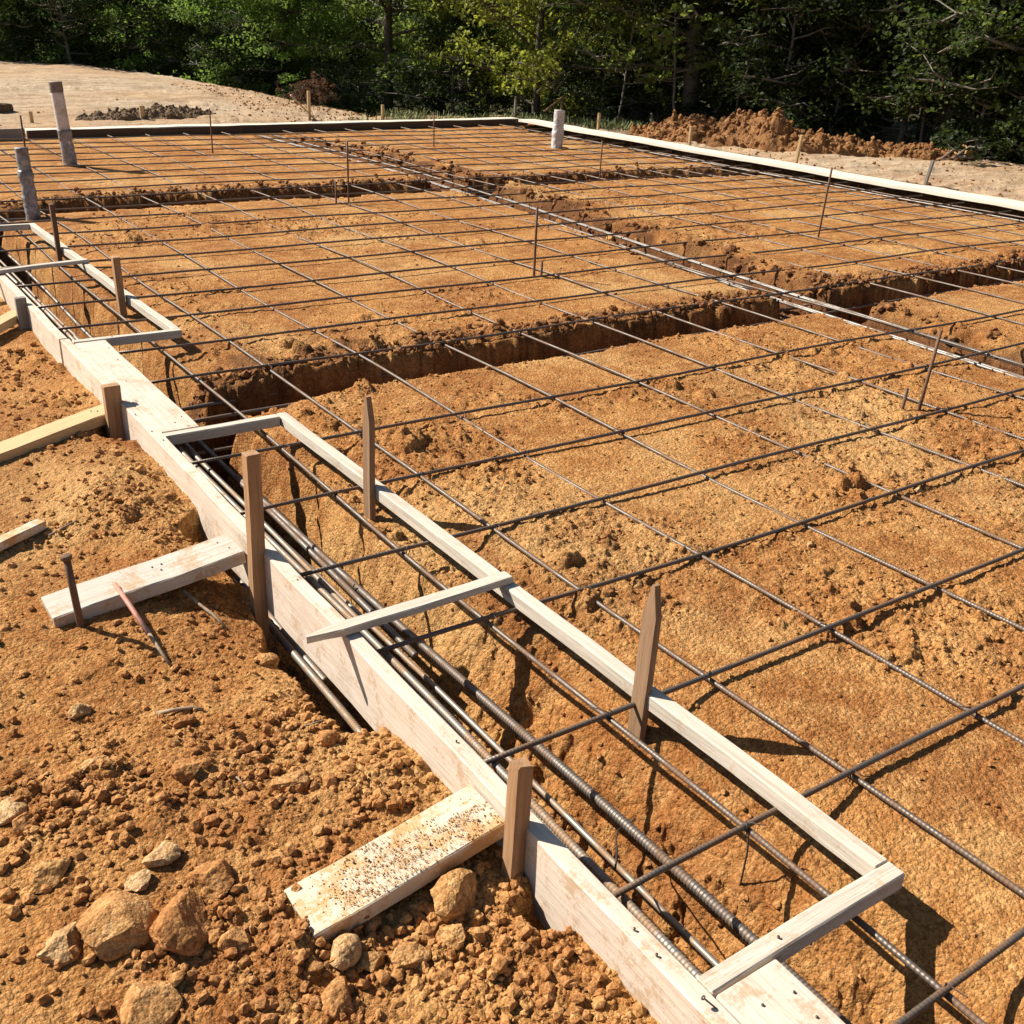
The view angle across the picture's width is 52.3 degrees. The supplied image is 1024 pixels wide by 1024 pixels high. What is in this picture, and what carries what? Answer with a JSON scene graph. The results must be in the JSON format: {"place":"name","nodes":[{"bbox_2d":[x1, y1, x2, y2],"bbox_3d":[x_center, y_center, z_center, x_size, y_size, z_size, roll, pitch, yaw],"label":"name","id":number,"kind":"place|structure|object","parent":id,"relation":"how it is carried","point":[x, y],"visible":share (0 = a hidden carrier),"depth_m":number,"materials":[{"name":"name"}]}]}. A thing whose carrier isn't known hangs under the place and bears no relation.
{"place":"outdoors","nodes":[
{"label":"outdoors","id":0,"kind":"place"},
{"bbox_2d":[0,20,1023,1023],"bbox_3d":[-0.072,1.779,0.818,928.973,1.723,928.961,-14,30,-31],"label":"ground","id":1,"kind":"structure","parent":0,"point":[960,899],"depth_m":3.27,"materials":[{"name":"soil"}]},
{"bbox_2d":[14,147,40,220],"bbox_3d":[-3.524,-2.320,7.612,0.124,0.652,0.113,-14,30,-31],"label":"plumbing pipe","id":2,"kind":"object","parent":1,"relation":"on","point":[25,174],"visible":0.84,"depth_m":7.54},
{"bbox_2d":[0,274,67,364],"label":"form board","id":3,"kind":"object","parent":1,"relation":"on","point":[49,334],"visible":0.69,"depth_m":5.01,"materials":[{"name":"wood"}]},
{"bbox_2d":[0,404,105,462],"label":"kicker plank","id":4,"kind":"object","parent":1,"relation":"on","point":[62,429],"visible":0.93,"depth_m":3.84,"materials":[{"name":"brown wood"}]},
{"bbox_2d":[36,921,80,966],"bbox_3d":[-0.775,0.747,1.802,0.070,0.045,0.084,14,28,24],"label":"stone","id":5,"kind":"object","parent":1,"relation":"on","point":[60,942],"visible":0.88,"depth_m":1.78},
{"bbox_2d":[0,0,123,64],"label":"tree","id":6,"kind":"object","parent":1,"relation":"on","point":[55,52],"visible":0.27,"depth_m":23.02,"materials":[{"name":"green plant"}]},
{"bbox_2d":[48,81,77,166],"bbox_3d":[-4.272,-3.622,9.951,0.164,0.906,0.148,-14,30,-31],"label":"plumbing pipe","id":7,"kind":"object","parent":1,"relation":"on","point":[67,148],"visible":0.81,"depth_m":9.88,"materials":[{"name":"white plastic"}]},
{"bbox_2d":[2,0,128,65],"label":"shrub","id":8,"kind":"object","parent":1,"relation":"on","point":[77,14],"visible":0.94,"depth_m":22.28,"materials":[{"name":"green plant"}]},
{"bbox_2d":[0,223,181,345],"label":"wooden form frame","id":9,"kind":"object","parent":1,"relation":"on","point":[170,330],"visible":0.87,"depth_m":5.20,"materials":[{"name":"wood"}]},
{"bbox_2d":[101,382,124,440],"bbox_3d":[-1.516,-0.266,4.009,0.063,0.468,0.042,-15,30,-32],"label":"wooden stake","id":10,"kind":"object","parent":1,"relation":"on","point":[112,397],"visible":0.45,"depth_m":3.94,"materials":[{"name":"brown wood"}]},
{"bbox_2d":[75,890,157,961],"bbox_3d":[-0.694,0.723,1.829,0.148,0.080,0.124,18,29,29],"label":"stone","id":11,"kind":"object","parent":1,"relation":"on","point":[112,925],"visible":0.97,"depth_m":1.80,"materials":[{"name":"stone"}]},
{"bbox_2d":[1,0,244,80],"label":"tree","id":12,"kind":"object","parent":1,"relation":"on","point":[125,23],"visible":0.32,"depth_m":23.36,"materials":[{"name":"green plant"}]},
{"bbox_2d":[41,534,245,627],"bbox_3d":[-1.012,0.187,2.885,0.528,0.101,0.143,-14,30,-31],"label":"kicker plank","id":13,"kind":"object","parent":1,"relation":"on","point":[170,571],"visible":1,"depth_m":2.86,"materials":[{"name":"wood"}]},
{"bbox_2d":[75,102,215,120],"bbox_3d":[-5.088,-5.607,14.727,2.375,0.306,1.050,-18,32,-36],"label":"soil heap","id":14,"kind":"object","parent":1,"relation":"on","point":[155,110],"visible":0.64,"depth_m":14.54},
{"bbox_2d":[120,980,183,1023],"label":"stone","id":15,"kind":"object","parent":1,"relation":"on","point":[153,1002],"visible":0.98,"depth_m":1.70,"materials":[{"name":"stone"}]},
{"bbox_2d":[116,0,222,79],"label":"shrub","id":16,"kind":"object","parent":1,"relation":"on","point":[170,55],"visible":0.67,"depth_m":22.63,"materials":[{"name":"green plant"}]},
{"bbox_2d":[149,887,211,955],"bbox_3d":[-0.578,0.720,1.839,0.105,0.068,0.138,13,34,-3],"label":"stone","id":17,"kind":"object","parent":1,"relation":"on","point":[181,921],"visible":0.94,"depth_m":1.80,"materials":[{"name":"stone"}]},
{"bbox_2d":[0,246,417,658],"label":"beam rebar","id":18,"kind":"object","parent":1,"relation":"on","point":[352,593],"visible":0.64,"depth_m":3.32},
{"bbox_2d":[191,858,233,899],"bbox_3d":[-0.550,0.684,1.938,0.084,0.054,0.081,14,28,24],"label":"stone","id":19,"kind":"object","parent":1,"relation":"on","point":[213,879],"visible":0.98,"depth_m":1.92,"materials":[{"name":"stone"}]},
{"bbox_2d":[180,7,286,93],"bbox_3d":[-5.865,-9.437,22.034,2.207,2.218,2.488,-3,26,-12],"label":"shrub","id":20,"kind":"object","parent":1,"relation":"on","point":[224,31],"visible":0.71,"depth_m":21.70,"materials":[{"name":"green plant"}]},
{"bbox_2d":[241,450,270,652],"bbox_3d":[-0.714,0.191,2.927,0.043,0.765,0.040,-15,31,-35],"label":"wooden stake","id":21,"kind":"object","parent":1,"relation":"on","point":[253,495],"visible":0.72,"depth_m":2.86,"materials":[{"name":"brown wood"}]},
{"bbox_2d":[126,0,395,115],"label":"tree","id":22,"kind":"object","parent":1,"relation":"on","point":[277,25],"visible":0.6,"depth_m":22.02,"materials":[{"name":"green plant"}]},
{"bbox_2d":[24,117,527,137],"bbox_3d":[-2.775,-5.269,14.402,7.534,0.214,0.288,-17,31,-35],"label":"form board","id":23,"kind":"object","parent":1,"relation":"on","point":[142,130],"visible":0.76,"depth_m":13.88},
{"bbox_2d":[233,577,361,731],"bbox_3d":[-0.649,0.375,2.980,0.026,0.026,1.305,-14,30,-31],"label":"beam rebar","id":24,"kind":"object","parent":1,"relation":"on","point":[328,694],"visible":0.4,"depth_m":2.81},
{"bbox_2d":[276,71,337,105],"bbox_3d":[-3.570,-7.379,18.473,1.079,0.842,1.155,-14,30,-32],"label":"brush","id":25,"kind":"object","parent":1,"relation":"on","point":[320,88],"visible":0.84,"depth_m":18.36,"materials":[{"name":"brown plant"}]},
{"bbox_2d":[320,976,353,1021],"bbox_3d":[-0.291,0.811,1.737,0.052,0.038,0.076,-6,26,-18],"label":"stone","id":26,"kind":"object","parent":1,"relation":"on","point":[336,997],"visible":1,"depth_m":1.73,"materials":[{"name":"stone"}]},
{"bbox_2d":[296,52,399,115],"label":"shrub","id":27,"kind":"object","parent":1,"relation":"on","point":[347,101],"visible":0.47,"depth_m":21.52,"materials":[{"name":"green plant"}]},
{"bbox_2d":[0,265,701,978],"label":"beam rebar","id":28,"kind":"object","parent":1,"relation":"on","point":[596,871],"visible":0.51,"depth_m":2.26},
{"bbox_2d":[73,335,357,616],"bbox_3d":[-1.238,-0.276,3.836,0.030,0.023,2.993,-14,30,-31],"label":"beam rebar","id":29,"kind":"object","parent":28,"relation":"attached to","point":[278,538],"visible":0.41,"depth_m":3.11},
{"bbox_2d":[0,160,723,192],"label":"crosswise rebar","id":30,"kind":"object","parent":1,"relation":"on","point":[340,177],"visible":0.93,"depth_m":9.87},
{"bbox_2d":[311,40,418,116],"bbox_3d":[-3.583,-9.728,24.638,2.759,2.668,3.109,-2,25,-9],"label":"shrub","id":31,"kind":"object","parent":1,"relation":"on","point":[353,58],"visible":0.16,"depth_m":24.20,"materials":[{"name":"green plant"}]},
{"bbox_2d":[362,396,375,520],"bbox_3d":[-0.455,-0.059,3.335,0.023,0.652,0.052,-14,30,-31],"label":"wooden stake","id":32,"kind":"object","parent":1,"relation":"on","point":[368,419],"visible":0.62,"depth_m":3.27,"materials":[{"name":"brown wood"}]},
{"bbox_2d":[0,165,751,201],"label":"crosswise rebar","id":33,"kind":"object","parent":1,"relation":"on","point":[356,184],"visible":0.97,"depth_m":9.52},
{"bbox_2d":[0,170,781,212],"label":"crosswise rebar","id":34,"kind":"object","parent":1,"relation":"on","point":[369,192],"visible":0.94,"depth_m":9.08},
{"bbox_2d":[284,785,504,939],"bbox_3d":[-0.213,0.659,1.964,0.411,0.104,0.135,-14,30,-31],"label":"kicker plank","id":35,"kind":"object","parent":1,"relation":"on","point":[327,924],"visible":0.94,"depth_m":1.94,"materials":[{"name":"wood"}]},
{"bbox_2d":[292,793,503,931],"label":"soil crumbs","id":36,"kind":"object","parent":35,"relation":"on","point":[426,852],"visible":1,"depth_m":1.95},
{"bbox_2d":[291,0,506,114],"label":"tree","id":37,"kind":"object","parent":1,"relation":"on","point":[360,12],"visible":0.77,"depth_m":21.43,"materials":[{"name":"green plant"}]},
{"bbox_2d":[60,339,739,1023],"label":"form board","id":38,"kind":"object","parent":1,"relation":"on","point":[662,983],"visible":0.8,"depth_m":2.22,"materials":[{"name":"wood"}]},
{"bbox_2d":[74,340,198,432],"bbox_3d":[-1.531,-0.511,4.185,0.141,0.043,1.243,-14,30,-31],"label":"ledge plank","id":39,"kind":"object","parent":38,"relation":"attached to","point":[154,404],"visible":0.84,"depth_m":4.09,"materials":[{"name":"wood"}]},
{"bbox_2d":[163,412,904,998],"bbox_3d":[-0.262,0.202,2.784,0.482,0.046,2.769,-14,30,-31],"label":"wooden form frame","id":40,"kind":"object","parent":38,"relation":"on","point":[881,880],"visible":0.88,"depth_m":2.17,"materials":[{"name":"wood"}]},
{"bbox_2d":[305,571,512,643],"bbox_3d":[-0.248,0.239,2.632,0.592,0.023,0.044,-15,30,-33],"label":"cross batten","id":41,"kind":"object","parent":40,"relation":"on","point":[349,626],"visible":1,"depth_m":2.61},
{"bbox_2d":[716,960,844,1023],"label":"ledge plank","id":42,"kind":"object","parent":38,"relation":"attached to","point":[775,992],"visible":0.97,"depth_m":1.62,"materials":[{"name":"wood"}]},
{"bbox_2d":[0,175,813,224],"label":"crosswise rebar","id":43,"kind":"object","parent":1,"relation":"on","point":[378,201],"visible":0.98,"depth_m":8.66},
{"bbox_2d":[0,182,847,237],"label":"crosswise rebar","id":44,"kind":"object","parent":1,"relation":"on","point":[394,211],"visible":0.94,"depth_m":8.24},
{"bbox_2d":[0,188,884,252],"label":"crosswise rebar","id":45,"kind":"object","parent":1,"relation":"on","point":[40,248],"visible":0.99,"depth_m":7.82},
{"bbox_2d":[371,9,515,116],"bbox_3d":[-1.211,-8.621,21.041,2.759,2.859,3.109,7,26,10],"label":"shrub","id":46,"kind":"object","parent":1,"relation":"on","point":[430,94],"visible":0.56,"depth_m":20.64,"materials":[{"name":"green plant"}]},
{"bbox_2d":[430,868,476,924],"bbox_3d":[-0.108,0.715,1.921,0.081,0.093,0.112,17,29,29],"label":"stone","id":47,"kind":"object","parent":1,"relation":"on","point":[453,893],"visible":0.95,"depth_m":1.90,"materials":[{"name":"stone"}]},
{"bbox_2d":[354,0,553,114],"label":"tree","id":48,"kind":"object","parent":1,"relation":"on","point":[394,26],"visible":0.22,"depth_m":23.40,"materials":[{"name":"green plant"}]},
{"bbox_2d":[338,0,582,115],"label":"tree","id":49,"kind":"object","parent":1,"relation":"on","point":[437,67],"visible":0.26,"depth_m":21.42,"materials":[{"name":"green plant"}]},
{"bbox_2d":[0,195,922,268],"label":"crosswise rebar","id":50,"kind":"object","parent":1,"relation":"on","point":[155,256],"visible":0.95,"depth_m":7.57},
{"bbox_2d":[430,50,531,117],"bbox_3d":[-0.467,-8.227,20.966,2.428,2.048,1.922,17,29,28],"label":"shrub","id":51,"kind":"object","parent":1,"relation":"on","point":[483,108],"visible":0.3,"depth_m":20.97,"materials":[{"name":"green plant"}]},
{"bbox_2d":[16,202,963,287],"bbox_3d":[0.840,-2.108,7.870,8.548,0.023,0.029,-14,30,-31],"label":"crosswise rebar","id":52,"kind":"object","parent":1,"relation":"on","point":[135,275],"visible":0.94,"depth_m":6.98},
{"bbox_2d":[0,216,986,1023],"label":"lengthwise rebar","id":53,"kind":"object","parent":1,"relation":"on","point":[882,940],"visible":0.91,"depth_m":2.28,"materials":[{"name":"metal"}]},
{"bbox_2d":[348,107,646,131],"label":"grass","id":54,"kind":"structure","parent":1,"relation":"on","point":[605,124],"depth_m":17.27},
{"bbox_2d":[0,99,1023,1023],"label":"loose soil lumps","id":55,"kind":"object","parent":1,"relation":"on","point":[448,981],"visible":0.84,"depth_m":2.13,"materials":[{"name":"soil"}]},
{"bbox_2d":[330,933,361,970],"bbox_3d":[-0.288,0.764,1.812,0.053,0.047,0.072,1,25,-2],"label":"stone","id":56,"kind":"object","parent":55,"relation":"on","point":[346,950],"visible":0.99,"depth_m":1.79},
{"bbox_2d":[0,180,1023,897],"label":"lengthwise rebar","id":57,"kind":"object","parent":1,"relation":"on","point":[1004,880],"visible":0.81,"depth_m":2.56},
{"bbox_2d":[0,148,1023,744],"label":"lengthwise rebar","id":58,"kind":"object","parent":1,"relation":"on","point":[878,658],"visible":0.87,"depth_m":3.12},
{"bbox_2d":[0,80,1023,459],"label":"dug soil lumps","id":59,"kind":"object","parent":1,"relation":"on","point":[454,334],"visible":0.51,"depth_m":6.63,"materials":[{"name":"soil"}]},
{"bbox_2d":[501,754,532,881],"bbox_3d":[0.001,0.721,2.010,0.038,0.600,0.037,-15,30,-34],"label":"wooden stake","id":60,"kind":"object","parent":1,"relation":"on","point":[518,796],"visible":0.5,"depth_m":1.92,"materials":[{"name":"brown wood"}]},
{"bbox_2d":[37,210,1010,308],"bbox_3d":[1.113,-1.922,7.511,8.528,0.034,0.061,-14,30,-31],"label":"crosswise rebar","id":61,"kind":"object","parent":1,"relation":"on","point":[192,292],"visible":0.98,"depth_m":6.56,"materials":[{"name":"metal"}]},
{"bbox_2d":[25,137,1023,631],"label":"lengthwise rebar","id":62,"kind":"object","parent":1,"relation":"on","point":[945,591],"visible":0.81,"depth_m":3.77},
{"bbox_2d":[58,222,1023,329],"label":"crosswise rebar","id":63,"kind":"object","parent":1,"relation":"on","point":[240,309],"visible":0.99,"depth_m":6.13,"materials":[{"name":"metal"}]},
{"bbox_2d":[414,0,672,117],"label":"tree","id":64,"kind":"object","parent":1,"relation":"on","point":[536,70],"visible":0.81,"depth_m":18.56,"materials":[{"name":"green plant"}]},
{"bbox_2d":[74,139,1022,548],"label":"lengthwise rebar","id":65,"kind":"object","parent":1,"relation":"on","point":[1010,543],"visible":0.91,"depth_m":4.44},
{"bbox_2d":[107,135,1023,487],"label":"lengthwise rebar","id":66,"kind":"object","parent":1,"relation":"on","point":[657,345],"visible":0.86,"depth_m":4.96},
{"bbox_2d":[118,239,1023,353],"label":"crosswise rebar","id":67,"kind":"object","parent":1,"relation":"on","point":[315,328],"visible":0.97,"depth_m":5.69,"materials":[{"name":"metal"}]},
{"bbox_2d":[517,19,649,123],"bbox_3d":[1.242,-7.900,19.367,2.207,2.246,2.488,24,33,38],"label":"shrub","id":68,"kind":"object","parent":1,"relation":"on","point":[560,90],"visible":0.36,"depth_m":19.08,"materials":[{"name":"green plant"}]},
{"bbox_2d":[145,134,1023,440],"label":"lengthwise rebar","id":69,"kind":"object","parent":1,"relation":"on","point":[671,316],"visible":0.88,"depth_m":5.57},
{"bbox_2d":[150,258,1023,383],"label":"crosswise rebar","id":70,"kind":"object","parent":1,"relation":"on","point":[365,352],"visible":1,"depth_m":5.21,"materials":[{"name":"metal"}]},
{"bbox_2d":[540,25,663,122],"bbox_3d":[1.605,-7.604,18.767,1.922,2.064,2.428,-14,30,-32],"label":"shrub","id":71,"kind":"object","parent":1,"relation":"on","point":[608,111],"visible":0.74,"depth_m":18.50,"materials":[{"name":"green plant"}]},
{"bbox_2d":[183,133,1023,399],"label":"lengthwise rebar","id":72,"kind":"object","parent":1,"relation":"on","point":[861,348],"visible":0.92,"depth_m":6.23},
{"bbox_2d":[191,308,1023,464],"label":"crosswise rebar","id":73,"kind":"object","parent":1,"relation":"on","point":[637,381],"visible":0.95,"depth_m":4.40,"materials":[{"name":"metal"}]},
{"bbox_2d":[193,278,1023,422],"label":"beam rebar","id":74,"kind":"object","parent":1,"relation":"on","point":[227,415],"visible":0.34,"depth_m":5.39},
{"bbox_2d":[0,260,719,966],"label":"beam rebar","id":75,"kind":"object","parent":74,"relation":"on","point":[668,916],"visible":0.5,"depth_m":2.21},
{"bbox_2d":[473,0,749,121],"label":"tree","id":76,"kind":"object","parent":1,"relation":"on","point":[554,12],"visible":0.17,"depth_m":19.92,"materials":[{"name":"green plant"}]},
{"bbox_2d":[221,132,1023,366],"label":"lengthwise rebar","id":77,"kind":"object","parent":1,"relation":"on","point":[903,328],"visible":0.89,"depth_m":6.50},
{"bbox_2d":[576,0,669,121],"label":"sapling","id":78,"kind":"object","parent":1,"relation":"on","point":[650,27],"visible":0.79,"depth_m":17.62,"materials":[{"name":"green plant"}]},
{"bbox_2d":[239,342,1023,514],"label":"crosswise rebar","id":79,"kind":"object","parent":1,"relation":"on","point":[342,491],"visible":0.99,"depth_m":3.96,"materials":[{"name":"metal"}]},
{"bbox_2d":[627,583,661,747],"bbox_3d":[0.293,0.439,2.384,0.020,0.618,0.050,-13,29,-32],"label":"wooden stake","id":80,"kind":"object","parent":1,"relation":"on","point":[646,658],"visible":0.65,"depth_m":2.33,"materials":[{"name":"brown wood"}]},
{"bbox_2d":[272,135,1023,367],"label":"beam rebar","id":81,"kind":"object","parent":1,"relation":"on","point":[704,265],"visible":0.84,"depth_m":7.46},
{"bbox_2d":[606,52,705,126],"bbox_3d":[2.708,-7.524,19.052,1.866,1.700,1.655,14,28,24],"label":"shrub","id":82,"kind":"object","parent":1,"relation":"on","point":[663,85],"visible":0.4,"depth_m":18.78,"materials":[{"name":"green plant"}]},
{"bbox_2d":[299,387,1023,576],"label":"crosswise rebar","id":83,"kind":"object","parent":1,"relation":"on","point":[413,546],"visible":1,"depth_m":3.48,"materials":[{"name":"metal"}]},
{"bbox_2d":[618,0,725,109],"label":"sapling","id":84,"kind":"object","parent":1,"relation":"on","point":[669,39],"visible":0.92,"depth_m":17.34,"materials":[{"name":"green plant"}]},
{"bbox_2d":[508,0,846,118],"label":"tree","id":85,"kind":"object","parent":1,"relation":"on","point":[689,84],"visible":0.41,"depth_m":18.00,"materials":[{"name":"green plant"}]},
{"bbox_2d":[376,449,1023,653],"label":"crosswise rebar","id":86,"kind":"object","parent":1,"relation":"on","point":[544,600],"visible":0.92,"depth_m":3.05,"materials":[{"name":"metal"}]},
{"bbox_2d":[666,44,771,119],"bbox_3d":[3.803,-7.399,18.666,1.682,1.906,2.125,19,30,32],"label":"shrub","id":87,"kind":"object","parent":1,"relation":"on","point":[703,91],"visible":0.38,"depth_m":18.47,"materials":[{"name":"green plant"}]},
{"bbox_2d":[695,0,786,112],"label":"sapling","id":88,"kind":"object","parent":1,"relation":"on","point":[762,46],"visible":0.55,"depth_m":17.17,"materials":[{"name":"green plant"}]},
{"bbox_2d":[619,0,884,112],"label":"tree","id":89,"kind":"object","parent":1,"relation":"on","point":[725,9],"visible":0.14,"depth_m":18.10,"materials":[{"name":"green plant"}]},
{"bbox_2d":[484,547,1023,763],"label":"crosswise rebar","id":90,"kind":"object","parent":1,"relation":"on","point":[556,734],"visible":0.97,"depth_m":2.56,"materials":[{"name":"metal"}]},
{"bbox_2d":[629,107,883,156],"bbox_3d":[3.710,-5.707,15.580,4.750,0.722,2.000,11,26,17],"label":"soil heap","id":91,"kind":"object","parent":1,"relation":"on","point":[763,129],"visible":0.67,"depth_m":15.18,"materials":[{"name":"soil"}]},
{"bbox_2d":[518,119,1023,219],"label":"form board","id":92,"kind":"object","parent":1,"relation":"on","point":[968,199],"visible":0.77,"depth_m":11.76,"materials":[{"name":"wood"}]},
{"bbox_2d":[666,0,917,131],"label":"shrub","id":93,"kind":"object","parent":1,"relation":"on","point":[757,79],"visible":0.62,"depth_m":16.52,"materials":[{"name":"green plant"}]},
{"bbox_2d":[611,683,1023,897],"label":"crosswise rebar","id":94,"kind":"object","parent":1,"relation":"on","point":[652,874],"visible":0.94,"depth_m":2.13,"materials":[{"name":"metal"}]},
{"bbox_2d":[746,0,919,143],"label":"shrub","id":95,"kind":"object","parent":1,"relation":"on","point":[859,92],"visible":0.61,"depth_m":16.42,"materials":[{"name":"green plant"}]},
{"bbox_2d":[731,0,1014,144],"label":"tree","id":96,"kind":"object","parent":1,"relation":"on","point":[824,7],"visible":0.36,"depth_m":15.73,"materials":[{"name":"green plant"}]},
{"bbox_2d":[782,0,1023,150],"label":"tree","id":97,"kind":"object","parent":1,"relation":"on","point":[919,10],"visible":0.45,"depth_m":14.60,"materials":[{"name":"green plant"}]},
{"bbox_2d":[794,0,1019,152],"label":"shrub","id":98,"kind":"object","parent":1,"relation":"on","point":[877,73],"visible":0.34,"depth_m":16.04,"materials":[{"name":"green plant"}]},
{"bbox_2d":[878,141,966,161],"bbox_3d":[5.813,-5.203,15.125,1.750,0.406,1.250,7,26,10],"label":"soil heap","id":99,"kind":"object","parent":1,"relation":"on","point":[920,151],"visible":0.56,"depth_m":14.80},
{"bbox_2d":[852,0,1023,160],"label":"shrub","id":100,"kind":"object","parent":1,"relation":"on","point":[894,86],"visible":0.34,"depth_m":15.21,"materials":[{"name":"green plant"}]},
{"bbox_2d":[889,0,1023,102],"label":"tree","id":101,"kind":"object","parent":1,"relation":"on","point":[971,38],"visible":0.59,"depth_m":14.17,"materials":[{"name":"green plant"}]},
{"bbox_2d":[891,0,1023,163],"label":"shrub","id":102,"kind":"object","parent":1,"relation":"on","point":[997,80],"visible":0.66,"depth_m":14.52,"materials":[{"name":"green plant"}]},
{"bbox_2d":[892,927,1023,1023],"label":"crosswise rebar","id":103,"kind":"object","parent":1,"relation":"on","point":[941,992],"visible":1,"depth_m":1.71,"materials":[{"name":"metal"}]},
{"bbox_2d":[912,0,1023,153],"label":"sapling","id":104,"kind":"object","parent":1,"relation":"on","point":[1008,37],"visible":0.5,"depth_m":14.37,"materials":[{"name":"green plant"}]},
{"bbox_2d":[235,474,851,1023],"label":"beam rebar","id":105,"kind":"object","parent":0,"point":[663,858],"visible":0.8,"depth_m":2.31,"materials":[{"name":"metal"}]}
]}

